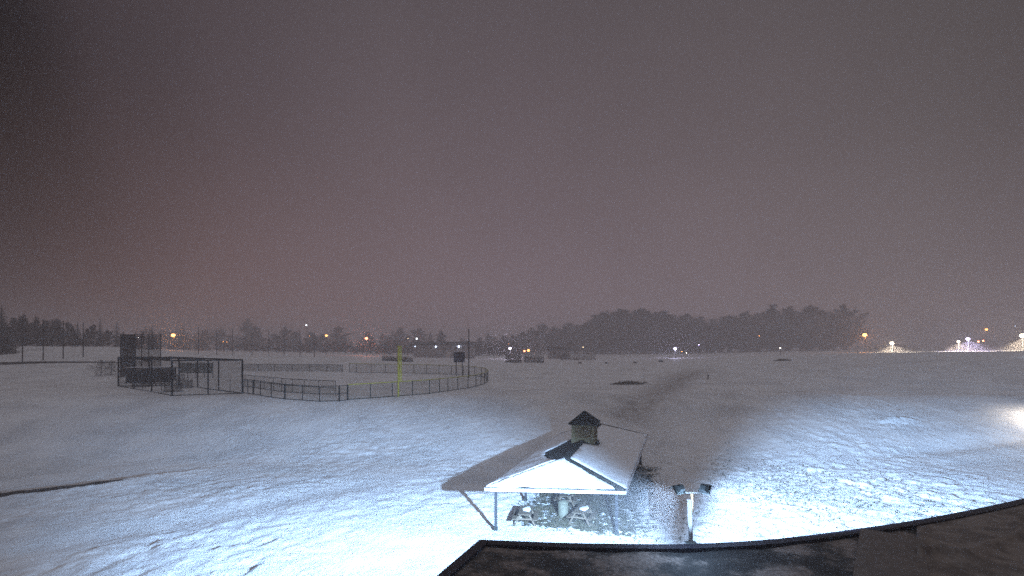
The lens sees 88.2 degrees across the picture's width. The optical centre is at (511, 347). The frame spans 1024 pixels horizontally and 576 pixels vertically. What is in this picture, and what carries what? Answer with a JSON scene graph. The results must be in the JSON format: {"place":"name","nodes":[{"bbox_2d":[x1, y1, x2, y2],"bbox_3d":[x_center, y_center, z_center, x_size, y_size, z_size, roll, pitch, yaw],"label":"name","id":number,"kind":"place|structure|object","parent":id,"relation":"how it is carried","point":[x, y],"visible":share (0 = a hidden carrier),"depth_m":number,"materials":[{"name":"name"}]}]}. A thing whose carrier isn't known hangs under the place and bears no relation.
{"place":"outdoors","nodes":[
{"label":"outdoors","id":0,"kind":"place"},
{"bbox_2d":[132,373,149,386],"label":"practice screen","id":1,"kind":"object","parent":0,"point":[137,380],"visible":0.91,"depth_m":80.32,"materials":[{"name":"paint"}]},
{"bbox_2d":[164,376,181,391],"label":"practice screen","id":2,"kind":"object","parent":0,"point":[170,386],"visible":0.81,"depth_m":72.30,"materials":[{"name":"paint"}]},
{"bbox_2d":[0,346,1023,575],"bbox_3d":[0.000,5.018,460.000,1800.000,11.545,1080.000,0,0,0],"label":"ground","id":3,"kind":"structure","parent":0,"point":[103,474],"depth_m":51.19,"materials":[{"name":"white snow"}]},
{"bbox_2d":[0,305,21,353],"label":"conifer","id":4,"kind":"object","parent":3,"relation":"on","point":[5,343],"visible":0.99,"depth_m":127.79,"materials":[{"name":"green plant"}]},
{"bbox_2d":[5,317,19,344],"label":"bare tree","id":5,"kind":"object","parent":3,"relation":"on","point":[12,321],"visible":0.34,"depth_m":159.64,"materials":[{"name":"brown plant"}]},
{"bbox_2d":[12,322,23,345],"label":"bare tree","id":6,"kind":"object","parent":3,"relation":"on","point":[17,329],"visible":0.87,"depth_m":147.82,"materials":[{"name":"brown plant"}]},
{"bbox_2d":[15,320,32,345],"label":"conifer","id":7,"kind":"object","parent":3,"relation":"on","point":[25,340],"visible":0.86,"depth_m":149.59,"materials":[{"name":"green plant"}]},
{"bbox_2d":[14,314,33,342],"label":"bare tree","id":8,"kind":"object","parent":3,"relation":"on","point":[20,319],"visible":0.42,"depth_m":151.85,"materials":[{"name":"brown plant"}]},
{"bbox_2d":[24,323,38,344],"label":"bare tree","id":9,"kind":"object","parent":3,"relation":"on","point":[32,334],"visible":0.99,"depth_m":149.72,"materials":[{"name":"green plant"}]},
{"bbox_2d":[31,330,45,345],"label":"conifer","id":10,"kind":"object","parent":3,"relation":"on","point":[40,341],"visible":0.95,"depth_m":149.83,"materials":[{"name":"green plant"}]},
{"bbox_2d":[35,324,50,344],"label":"bare tree","id":11,"kind":"object","parent":3,"relation":"on","point":[40,327],"visible":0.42,"depth_m":154.87,"materials":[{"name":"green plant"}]},
{"bbox_2d":[44,325,59,345],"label":"bare tree","id":12,"kind":"object","parent":3,"relation":"on","point":[51,335],"visible":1,"depth_m":151.65,"materials":[{"name":"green plant"}]},
{"bbox_2d":[0,361,116,364],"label":"stone edging","id":13,"kind":"object","parent":3,"relation":"on","point":[29,362],"visible":0.71,"depth_m":114.59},
{"bbox_2d":[49,318,68,344],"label":"bare tree","id":14,"kind":"object","parent":3,"relation":"on","point":[56,323],"visible":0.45,"depth_m":169.68,"materials":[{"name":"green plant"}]},
{"bbox_2d":[54,328,68,345],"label":"conifer","id":15,"kind":"object","parent":3,"relation":"on","point":[61,341],"visible":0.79,"depth_m":151.73,"materials":[{"name":"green plant"}]},
{"bbox_2d":[64,322,76,345],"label":"bare tree","id":16,"kind":"object","parent":3,"relation":"on","point":[68,325],"visible":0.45,"depth_m":174.88,"materials":[{"name":"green plant"}]},
{"bbox_2d":[64,327,79,343],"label":"bare tree","id":17,"kind":"object","parent":3,"relation":"on","point":[71,331],"visible":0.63,"depth_m":159.43,"materials":[{"name":"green plant"}]},
{"bbox_2d":[68,321,87,345],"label":"conifer","id":18,"kind":"object","parent":3,"relation":"on","point":[76,338],"visible":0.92,"depth_m":154.67,"materials":[{"name":"green plant"}]},
{"bbox_2d":[89,325,97,346],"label":"bare tree","id":19,"kind":"object","parent":3,"relation":"on","point":[92,329],"visible":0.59,"depth_m":179.54,"materials":[{"name":"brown plant"}]},
{"bbox_2d":[90,318,106,346],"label":"conifer","id":20,"kind":"object","parent":3,"relation":"on","point":[99,338],"visible":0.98,"depth_m":169.79,"materials":[{"name":"green plant"}]},
{"bbox_2d":[88,360,116,375],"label":"bush","id":21,"kind":"object","parent":3,"relation":"on","point":[98,363],"visible":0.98,"depth_m":100.00,"materials":[{"name":"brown plant"}]},
{"bbox_2d":[101,330,115,346],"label":"bare tree","id":22,"kind":"object","parent":3,"relation":"on","point":[108,338],"visible":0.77,"depth_m":179.95,"materials":[{"name":"brown plant"}]},
{"bbox_2d":[110,324,122,346],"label":"conifer","id":23,"kind":"object","parent":3,"relation":"on","point":[117,341],"visible":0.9,"depth_m":171.74,"materials":[{"name":"green plant"}]},
{"bbox_2d":[120,334,160,377],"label":"backstop","id":24,"kind":"object","parent":3,"relation":"on","point":[125,351],"visible":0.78,"depth_m":100.66,"materials":[{"name":"paint"}]},
{"bbox_2d":[136,327,159,347],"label":"bare tree","id":25,"kind":"object","parent":3,"relation":"on","point":[146,330],"visible":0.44,"depth_m":439.50,"materials":[{"name":"brown plant"}]},
{"bbox_2d":[124,366,177,382],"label":"dugout","id":26,"kind":"object","parent":3,"relation":"on","point":[163,368],"visible":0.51,"depth_m":92.77,"materials":[{"name":"paint"}]},
{"bbox_2d":[146,327,157,349],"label":"conifer","id":27,"kind":"object","parent":3,"relation":"on","point":[153,342],"visible":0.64,"depth_m":184.83,"materials":[{"name":"green plant"}]},
{"bbox_2d":[140,373,169,385],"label":"bleachers","id":28,"kind":"object","parent":3,"relation":"on","point":[156,380],"visible":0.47,"depth_m":84.25,"materials":[{"name":"paint"}]},
{"bbox_2d":[156,330,168,348],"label":"bare tree","id":29,"kind":"object","parent":3,"relation":"on","point":[163,334],"visible":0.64,"depth_m":467.30,"materials":[{"name":"brown plant"}]},
{"bbox_2d":[165,332,175,348],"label":"bare tree","id":30,"kind":"object","parent":3,"relation":"on","point":[170,339],"visible":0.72,"depth_m":450.37,"materials":[{"name":"brown plant"}]},
{"bbox_2d":[117,356,242,395],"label":"batting cage","id":31,"kind":"object","parent":3,"relation":"on","point":[150,358],"visible":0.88,"depth_m":72.33,"materials":[{"name":"paint"}]},
{"bbox_2d":[174,327,187,342],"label":"bare tree","id":32,"kind":"object","parent":3,"relation":"on","point":[181,332],"visible":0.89,"depth_m":423.49,"materials":[{"name":"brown plant"}]},
{"bbox_2d":[175,374,192,388],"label":"practice screen","id":33,"kind":"object","parent":3,"relation":"on","point":[180,380],"visible":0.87,"depth_m":78.55,"materials":[{"name":"paint"}]},
{"bbox_2d":[178,333,192,349],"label":"bare tree","id":34,"kind":"object","parent":3,"relation":"on","point":[188,335],"visible":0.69,"depth_m":425.67,"materials":[{"name":"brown plant"}]},
{"bbox_2d":[180,362,212,377],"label":"windscreen","id":35,"kind":"object","parent":3,"relation":"on","point":[210,370],"visible":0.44,"depth_m":99.33,"materials":[{"name":"fabric"}]},
{"bbox_2d":[200,329,214,349],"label":"bare tree","id":36,"kind":"object","parent":3,"relation":"on","point":[205,338],"visible":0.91,"depth_m":387.99,"materials":[{"name":"brown plant"}]},
{"bbox_2d":[204,330,219,347],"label":"bare tree","id":37,"kind":"object","parent":3,"relation":"on","point":[213,334],"visible":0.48,"depth_m":464.30,"materials":[{"name":"brown plant"}]},
{"bbox_2d":[214,327,226,342],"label":"bare tree","id":38,"kind":"object","parent":3,"relation":"on","point":[221,336],"visible":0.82,"depth_m":422.89,"materials":[{"name":"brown plant"}]},
{"bbox_2d":[217,341,230,350],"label":"scrub tree","id":39,"kind":"object","parent":3,"relation":"on","point":[222,344],"visible":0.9,"depth_m":320.47,"materials":[{"name":"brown plant"}]},
{"bbox_2d":[225,335,235,346],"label":"bare tree","id":40,"kind":"object","parent":3,"relation":"on","point":[229,337],"visible":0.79,"depth_m":407.17,"materials":[{"name":"brown plant"}]},
{"bbox_2d":[237,318,253,350],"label":"bare tree","id":41,"kind":"object","parent":3,"relation":"on","point":[247,327],"visible":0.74,"depth_m":472.94,"materials":[{"name":"brown plant"}]},
{"bbox_2d":[245,325,263,343],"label":"bare tree","id":42,"kind":"object","parent":3,"relation":"on","point":[257,337],"visible":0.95,"depth_m":402.36,"materials":[{"name":"brown plant"}]},
{"bbox_2d":[249,343,264,351],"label":"scrub tree","id":43,"kind":"object","parent":3,"relation":"on","point":[256,346],"visible":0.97,"depth_m":314.23,"materials":[{"name":"brown plant"}]},
{"bbox_2d":[263,334,282,351],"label":"bare tree","id":44,"kind":"object","parent":3,"relation":"on","point":[274,337],"visible":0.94,"depth_m":362.41,"materials":[{"name":"brown plant"}]},
{"bbox_2d":[278,326,295,351],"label":"bare tree","id":45,"kind":"object","parent":3,"relation":"on","point":[284,337],"visible":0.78,"depth_m":377.34,"materials":[{"name":"brown plant"}]},
{"bbox_2d":[245,375,335,393],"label":"dugout fence","id":46,"kind":"object","parent":3,"relation":"on","point":[281,386],"visible":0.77,"depth_m":72.62,"materials":[{"name":"metal"}]},
{"bbox_2d":[243,364,342,371],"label":"distant fence","id":47,"kind":"object","parent":3,"relation":"on","point":[339,367],"visible":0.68,"depth_m":110.55,"materials":[{"name":"black metal"}]},
{"bbox_2d":[243,379,347,401],"bbox_3d":[-29.041,5.414,66.874,18.422,2.536,3.146,0,0,25],"label":"side fence","id":48,"kind":"object","parent":3,"relation":"on","point":[297,392],"visible":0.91,"depth_m":64.55,"materials":[{"name":"metal"}]},
{"bbox_2d":[290,330,301,344],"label":"bare tree","id":49,"kind":"object","parent":3,"relation":"on","point":[297,336],"visible":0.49,"depth_m":424.25,"materials":[{"name":"brown plant"}]},
{"bbox_2d":[304,341,319,352],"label":"scrub tree","id":50,"kind":"object","parent":3,"relation":"on","point":[312,343],"visible":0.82,"depth_m":313.82,"materials":[{"name":"brown plant"}]},
{"bbox_2d":[317,334,330,344],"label":"bare tree","id":51,"kind":"object","parent":3,"relation":"on","point":[322,337],"visible":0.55,"depth_m":416.51,"materials":[{"name":"brown plant"}]},
{"bbox_2d":[318,343,332,352],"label":"scrub tree","id":52,"kind":"object","parent":3,"relation":"on","point":[326,345],"visible":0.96,"depth_m":314.77,"materials":[{"name":"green plant"}]},
{"bbox_2d":[328,342,340,352],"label":"scrub tree","id":53,"kind":"object","parent":3,"relation":"on","point":[334,347],"visible":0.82,"depth_m":327.67,"materials":[{"name":"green plant"}]},
{"bbox_2d":[329,326,351,345],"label":"bare tree","id":54,"kind":"object","parent":3,"relation":"on","point":[337,335],"visible":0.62,"depth_m":472.08,"materials":[{"name":"grey plant"}]},
{"bbox_2d":[335,342,350,352],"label":"scrub tree","id":55,"kind":"object","parent":3,"relation":"on","point":[345,346],"visible":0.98,"depth_m":329.59,"materials":[{"name":"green plant"}]},
{"bbox_2d":[360,332,376,349],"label":"bare tree","id":56,"kind":"object","parent":3,"relation":"on","point":[365,341],"visible":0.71,"depth_m":473.99,"materials":[{"name":"grey plant"}]},
{"bbox_2d":[365,342,377,353],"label":"scrub tree","id":57,"kind":"object","parent":3,"relation":"on","point":[371,346],"visible":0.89,"depth_m":338.20,"materials":[{"name":"grey plant"}]},
{"bbox_2d":[376,343,392,354],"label":"scrub tree","id":58,"kind":"object","parent":3,"relation":"on","point":[385,348],"visible":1,"depth_m":313.80,"materials":[{"name":"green plant"}]},
{"bbox_2d":[382,355,412,361],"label":"hedge","id":59,"kind":"object","parent":3,"relation":"on","point":[396,359],"visible":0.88,"depth_m":157.64,"materials":[{"name":"black plant"}]},
{"bbox_2d":[391,327,405,345],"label":"bare tree","id":60,"kind":"object","parent":3,"relation":"on","point":[399,331],"visible":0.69,"depth_m":476.45,"materials":[{"name":"grey plant"}]},
{"bbox_2d":[398,346,401,396],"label":"foul pole","id":61,"kind":"object","parent":3,"relation":"on","point":[400,365],"visible":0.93,"depth_m":66.59,"materials":[{"name":"yellow metal"}]},
{"bbox_2d":[402,328,429,344],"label":"bare tree","id":62,"kind":"object","parent":3,"relation":"on","point":[419,332],"visible":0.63,"depth_m":469.95,"materials":[{"name":"grey plant"}]},
{"bbox_2d":[348,363,487,399],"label":"outfield fence","id":63,"kind":"object","parent":3,"relation":"on","point":[485,375],"visible":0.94,"depth_m":78.80,"materials":[{"name":"black metal"}]},
{"bbox_2d":[436,330,446,341],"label":"bare tree","id":64,"kind":"object","parent":3,"relation":"on","point":[440,339],"visible":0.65,"depth_m":351.88,"materials":[{"name":"grey plant"}]},
{"bbox_2d":[413,342,475,358],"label":"long building","id":65,"kind":"structure","parent":3,"relation":"on","point":[431,350],"depth_m":240.00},
{"bbox_2d":[454,352,464,375],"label":"scoreboard","id":66,"kind":"object","parent":3,"relation":"on","point":[459,356],"visible":0.93,"depth_m":106.85,"materials":[{"name":"paint"}]},
{"bbox_2d":[475,341,489,355],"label":"scrub tree","id":67,"kind":"object","parent":3,"relation":"on","point":[483,349],"visible":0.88,"depth_m":318.68,"materials":[{"name":"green plant"}]},
{"bbox_2d":[492,343,504,355],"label":"scrub tree","id":68,"kind":"object","parent":3,"relation":"on","point":[498,348],"visible":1,"depth_m":327.53,"materials":[{"name":"grey plant"}]},
{"bbox_2d":[503,341,515,354],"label":"scrub tree","id":69,"kind":"object","parent":3,"relation":"on","point":[506,352],"visible":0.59,"depth_m":328.59,"materials":[{"name":"grey plant"}]},
{"bbox_2d":[505,354,521,362],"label":"hedge","id":70,"kind":"object","parent":3,"relation":"on","point":[514,359],"visible":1,"depth_m":174.79,"materials":[{"name":"black plant"}]},
{"bbox_2d":[509,343,525,355],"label":"scrub tree","id":71,"kind":"object","parent":3,"relation":"on","point":[519,348],"visible":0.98,"depth_m":312.58,"materials":[{"name":"grey plant"}]},
{"bbox_2d":[512,505,538,525],"bbox_3d":[0.831,10.111,31.796,1.500,0.822,1.850,0,0,6],"label":"picnic table","id":72,"kind":"object","parent":3,"relation":"on","point":[526,510],"visible":1,"depth_m":31.46,"materials":[{"name":"wood"}]},
{"bbox_2d":[517,331,536,353],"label":"bare tree","id":73,"kind":"object","parent":3,"relation":"on","point":[523,335],"visible":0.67,"depth_m":428.83,"materials":[{"name":"grey plant"}]},
{"bbox_2d":[518,329,546,353],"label":"bare tree","id":74,"kind":"object","parent":3,"relation":"on","point":[535,334],"visible":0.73,"depth_m":431.37,"materials":[{"name":"grey plant"}]},
{"bbox_2d":[523,353,543,362],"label":"hedge","id":75,"kind":"object","parent":3,"relation":"on","point":[533,361],"visible":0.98,"depth_m":177.80,"materials":[{"name":"black plant"}]},
{"bbox_2d":[528,324,549,353],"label":"bare tree","id":76,"kind":"object","parent":3,"relation":"on","point":[542,328],"visible":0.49,"depth_m":465.44,"materials":[{"name":"grey plant"}]},
{"bbox_2d":[547,347,570,358],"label":"house","id":77,"kind":"structure","parent":3,"relation":"on","point":[555,352],"depth_m":236.00,"materials":[{"name":"grey"}]},
{"bbox_2d":[558,500,568,517],"bbox_3d":[3.190,10.015,32.900,0.717,1.070,0.717,0,0,0],"label":"litter bin","id":78,"kind":"object","parent":3,"relation":"on","point":[562,508],"visible":0.92,"depth_m":32.63,"materials":[{"name":"white plastic"}]},
{"bbox_2d":[484,411,647,534],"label":"pavilion","id":79,"kind":"structure","parent":3,"relation":"on","point":[588,453],"depth_m":32.84,"materials":[{"name":"metal"}]},
{"bbox_2d":[554,493,578,506],"bbox_3d":[3.678,10.113,35.557,1.500,0.818,1.850,0,0,12],"label":"picnic table","id":80,"kind":"object","parent":3,"relation":"on","point":[561,495],"visible":0.57,"depth_m":35.00,"materials":[{"name":"wood"}]},
{"bbox_2d":[561,323,580,352],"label":"bare tree","id":81,"kind":"object","parent":3,"relation":"on","point":[572,327],"visible":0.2,"depth_m":509.21,"materials":[{"name":"grey plant"}]},
{"bbox_2d":[560,353,595,359],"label":"hedge","id":82,"kind":"object","parent":3,"relation":"on","point":[592,358],"visible":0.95,"depth_m":214.96,"materials":[{"name":"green plant"}]},
{"bbox_2d":[566,504,597,525],"bbox_3d":[4.270,10.112,31.977,1.500,0.819,1.850,0,0,24],"label":"picnic table","id":83,"kind":"object","parent":3,"relation":"on","point":[583,509],"visible":0.99,"depth_m":31.65,"materials":[{"name":"wood"}]},
{"bbox_2d":[580,314,610,353],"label":"bare tree","id":84,"kind":"object","parent":3,"relation":"on","point":[596,318],"visible":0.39,"depth_m":432.35,"materials":[{"name":"grey plant"}]},
{"bbox_2d":[584,315,621,353],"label":"bare tree","id":85,"kind":"object","parent":3,"relation":"on","point":[605,321],"visible":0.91,"depth_m":422.88,"materials":[{"name":"grey plant"}]},
{"bbox_2d":[610,380,646,384],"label":"earth bank","id":86,"kind":"structure","parent":3,"relation":"on","point":[631,382],"depth_m":86.05,"materials":[{"name":"soil"}]},
{"bbox_2d":[652,310,675,353],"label":"bare tree","id":87,"kind":"object","parent":3,"relation":"on","point":[663,315],"visible":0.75,"depth_m":428.50,"materials":[{"name":"grey plant"}]},
{"bbox_2d":[657,314,686,353],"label":"bare tree","id":88,"kind":"object","parent":3,"relation":"on","point":[672,329],"visible":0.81,"depth_m":427.06,"materials":[{"name":"grey plant"}]},
{"bbox_2d":[666,312,703,352],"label":"bare tree","id":89,"kind":"object","parent":3,"relation":"on","point":[684,317],"visible":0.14,"depth_m":461.48,"materials":[{"name":"grey plant"}]},
{"bbox_2d":[666,318,709,353],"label":"bare tree","id":90,"kind":"object","parent":3,"relation":"on","point":[689,323],"visible":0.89,"depth_m":423.03,"materials":[{"name":"grey plant"}]},
{"bbox_2d":[437,498,1023,575],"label":"flat roof building","id":91,"kind":"structure","parent":3,"relation":"on","point":[829,554],"depth_m":13.54,"materials":[{"name":"dark roofing membrane"},{"name":"dark metal edging"},{"name":"thin snow"}]},
{"bbox_2d":[669,483,713,543],"bbox_3d":[4.868,4.474,14.303,1.210,1.596,0.444,0,0,0],"label":"floodlight pole","id":92,"kind":"object","parent":91,"relation":"on","point":[702,489],"visible":1,"depth_m":14.20,"materials":[{"name":"white metal"}]},
{"bbox_2d":[853,528,928,575],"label":"roof hatch","id":93,"kind":"object","parent":91,"relation":"on","point":[879,553],"visible":0.92,"depth_m":13.18,"materials":[{"name":"metal"}]},
{"bbox_2d":[917,505,1023,575],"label":"tarpaulin","id":94,"kind":"object","parent":91,"relation":"on","point":[989,544],"visible":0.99,"depth_m":14.14,"materials":[{"name":"black"}]},
{"bbox_2d":[733,313,757,351],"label":"bare tree","id":95,"kind":"object","parent":3,"relation":"on","point":[742,315],"visible":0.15,"depth_m":466.46,"materials":[{"name":"grey plant"}]},
{"bbox_2d":[511,429,994,542],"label":"grass","id":96,"kind":"structure","parent":3,"relation":"on","point":[607,506],"depth_m":35.16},
{"bbox_2d":[758,309,780,350],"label":"bare tree","id":97,"kind":"object","parent":3,"relation":"on","point":[764,314],"visible":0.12,"depth_m":475.03,"materials":[{"name":"grey plant"}]},
{"bbox_2d":[764,304,782,350],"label":"bare tree","id":98,"kind":"object","parent":3,"relation":"on","point":[773,309],"visible":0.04,"depth_m":512.85,"materials":[{"name":"grey plant"}]},
{"bbox_2d":[768,313,803,350],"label":"bare tree","id":99,"kind":"object","parent":3,"relation":"on","point":[787,321],"visible":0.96,"depth_m":420.77,"materials":[{"name":"grey plant"}]},
{"bbox_2d":[781,306,799,350],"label":"bare tree","id":100,"kind":"object","parent":3,"relation":"on","point":[793,313],"visible":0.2,"depth_m":473.12,"materials":[{"name":"grey plant"}]},
{"bbox_2d":[807,305,828,350],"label":"bare tree","id":101,"kind":"object","parent":3,"relation":"on","point":[813,312],"visible":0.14,"depth_m":464.99,"materials":[{"name":"grey plant"}]},
{"bbox_2d":[833,304,870,349],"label":"bare tree","id":102,"kind":"object","parent":3,"relation":"on","point":[846,312],"visible":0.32,"depth_m":504.52,"materials":[{"name":"grey plant"}]},
{"bbox_2d":[836,314,869,349],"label":"bare tree","id":103,"kind":"object","parent":3,"relation":"on","point":[857,328],"visible":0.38,"depth_m":473.98,"materials":[{"name":"grey plant"}]},
{"bbox_2d":[876,416,921,424],"bbox_3d":[42.602,7.986,58.058,5.744,0.940,1.626,0,0,0],"label":"snow mound","id":104,"kind":"object","parent":3,"relation":"on","point":[898,420],"visible":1,"depth_m":57.80,"materials":[{"name":"white snow"}]},
{"bbox_2d":[0,0,1023,349],"label":"sky","id":105,"kind":"structure","parent":0,"point":[497,168],"materials":[{"name":"grey"}]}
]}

